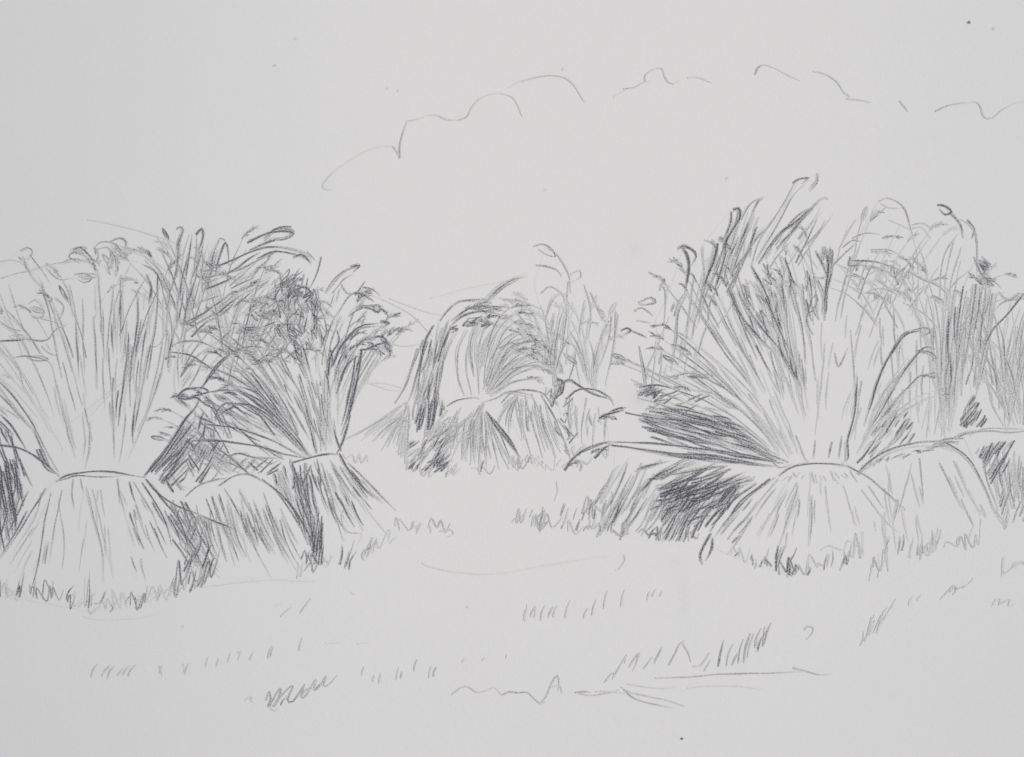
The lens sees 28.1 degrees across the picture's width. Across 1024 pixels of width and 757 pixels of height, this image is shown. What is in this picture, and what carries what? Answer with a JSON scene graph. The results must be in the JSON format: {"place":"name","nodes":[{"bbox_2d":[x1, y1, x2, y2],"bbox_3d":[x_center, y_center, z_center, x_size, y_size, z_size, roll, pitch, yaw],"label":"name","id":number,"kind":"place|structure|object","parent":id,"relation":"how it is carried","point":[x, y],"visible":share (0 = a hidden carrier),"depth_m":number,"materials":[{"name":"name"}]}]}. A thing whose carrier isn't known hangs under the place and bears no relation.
{"place":"outdoors","nodes":[
{"label":"outdoors","id":0,"kind":"place"},
{"bbox_2d":[322,75,584,189],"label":"cloud","id":1,"kind":"structure","parent":0,"point":[530,118],"depth_m":0.60,"materials":[{"name":"paper"}]},
{"bbox_2d":[0,0,1023,756],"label":"drawing paper","id":2,"kind":"object","parent":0,"point":[230,118],"visible":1,"depth_m":0.60,"materials":[{"name":"white paper"}]},
{"bbox_2d":[0,414,60,551],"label":"corn sheaf","id":3,"kind":"object","parent":2,"relation":"on","point":[24,479],"visible":1,"depth_m":0.60,"materials":[{"name":"paper"}]},
{"bbox_2d":[0,237,238,611],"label":"corn sheaf","id":4,"kind":"object","parent":2,"relation":"on","point":[86,384],"visible":1,"depth_m":0.60,"materials":[{"name":"paper"}]},
{"bbox_2d":[87,219,328,577],"bbox_3d":[-0.089,0.006,0.600,0.071,0.001,0.105,0,90,0],"label":"corn sheaf","id":5,"kind":"object","parent":2,"relation":"on","point":[212,459],"visible":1,"depth_m":0.60,"materials":[{"name":"paper"}]},
{"bbox_2d":[164,252,432,565],"bbox_3d":[-0.051,0.007,0.600,0.068,0.001,0.092,-36,90,0],"label":"corn sheaf","id":6,"kind":"object","parent":2,"relation":"on","point":[304,389],"visible":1,"depth_m":0.60,"materials":[{"name":"paper"}]},
{"bbox_2d":[343,340,428,469],"bbox_3d":[-0.036,0.007,0.600,0.021,0.001,0.040,12,90,0],"label":"corn sheaf","id":7,"kind":"object","parent":2,"relation":"on","point":[377,444],"visible":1,"depth_m":0.60,"materials":[{"name":"paper"}]},
{"bbox_2d":[389,274,576,477],"bbox_3d":[-0.010,-0.001,0.600,0.058,0.001,0.060,0,90,0],"label":"corn sheaf","id":8,"kind":"object","parent":2,"relation":"on","point":[475,355],"visible":1,"depth_m":0.60,"materials":[{"name":"paper"}]},
{"bbox_2d":[0,481,1023,711],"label":"stubble grass","id":9,"kind":"structure","parent":2,"relation":"on","point":[590,510],"depth_m":0.60,"materials":[{"name":"paper"}]},
{"bbox_2d":[497,243,609,470],"bbox_3d":[0.012,-0.006,0.600,0.033,0.001,0.067,0,90,0],"label":"corn sheaf","id":10,"kind":"object","parent":2,"relation":"on","point":[539,427],"visible":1,"depth_m":0.60,"materials":[{"name":"paper"}]},
{"bbox_2d":[552,295,646,459],"bbox_3d":[0.025,0.000,0.600,0.028,0.001,0.049,0,90,0],"label":"corn sheaf","id":11,"kind":"object","parent":2,"relation":"on","point":[586,426],"visible":1,"depth_m":0.60,"materials":[{"name":"paper"}]},
{"bbox_2d":[595,196,778,564],"bbox_3d":[0.051,0.001,0.600,0.054,0.001,0.108,0,90,0],"label":"corn sheaf","id":12,"kind":"object","parent":2,"relation":"on","point":[673,498],"visible":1,"depth_m":0.60,"materials":[{"name":"paper"}]},
{"bbox_2d":[564,173,959,577],"bbox_3d":[0.080,-0.003,0.600,0.098,0.001,0.116,22,90,0],"label":"corn sheaf","id":13,"kind":"object","parent":2,"relation":"on","point":[794,378],"visible":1,"depth_m":0.60,"materials":[{"name":"paper"}]},
{"bbox_2d":[815,197,1023,571],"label":"corn sheaf","id":14,"kind":"object","parent":2,"relation":"on","point":[940,493],"visible":1,"depth_m":0.60,"materials":[{"name":"paper"}]},
{"bbox_2d":[926,256,1023,528],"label":"corn sheaf","id":15,"kind":"object","parent":2,"relation":"on","point":[993,356],"visible":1,"depth_m":0.60,"materials":[{"name":"paper"}]},
{"bbox_2d":[614,67,711,104],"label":"cloud","id":16,"kind":"structure","parent":0,"point":[656,87],"depth_m":0.60,"materials":[{"name":"paper"}]},
{"bbox_2d":[754,64,1023,136],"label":"cloud","id":17,"kind":"structure","parent":0,"point":[823,104],"depth_m":0.60,"materials":[{"name":"paper"}]}
]}

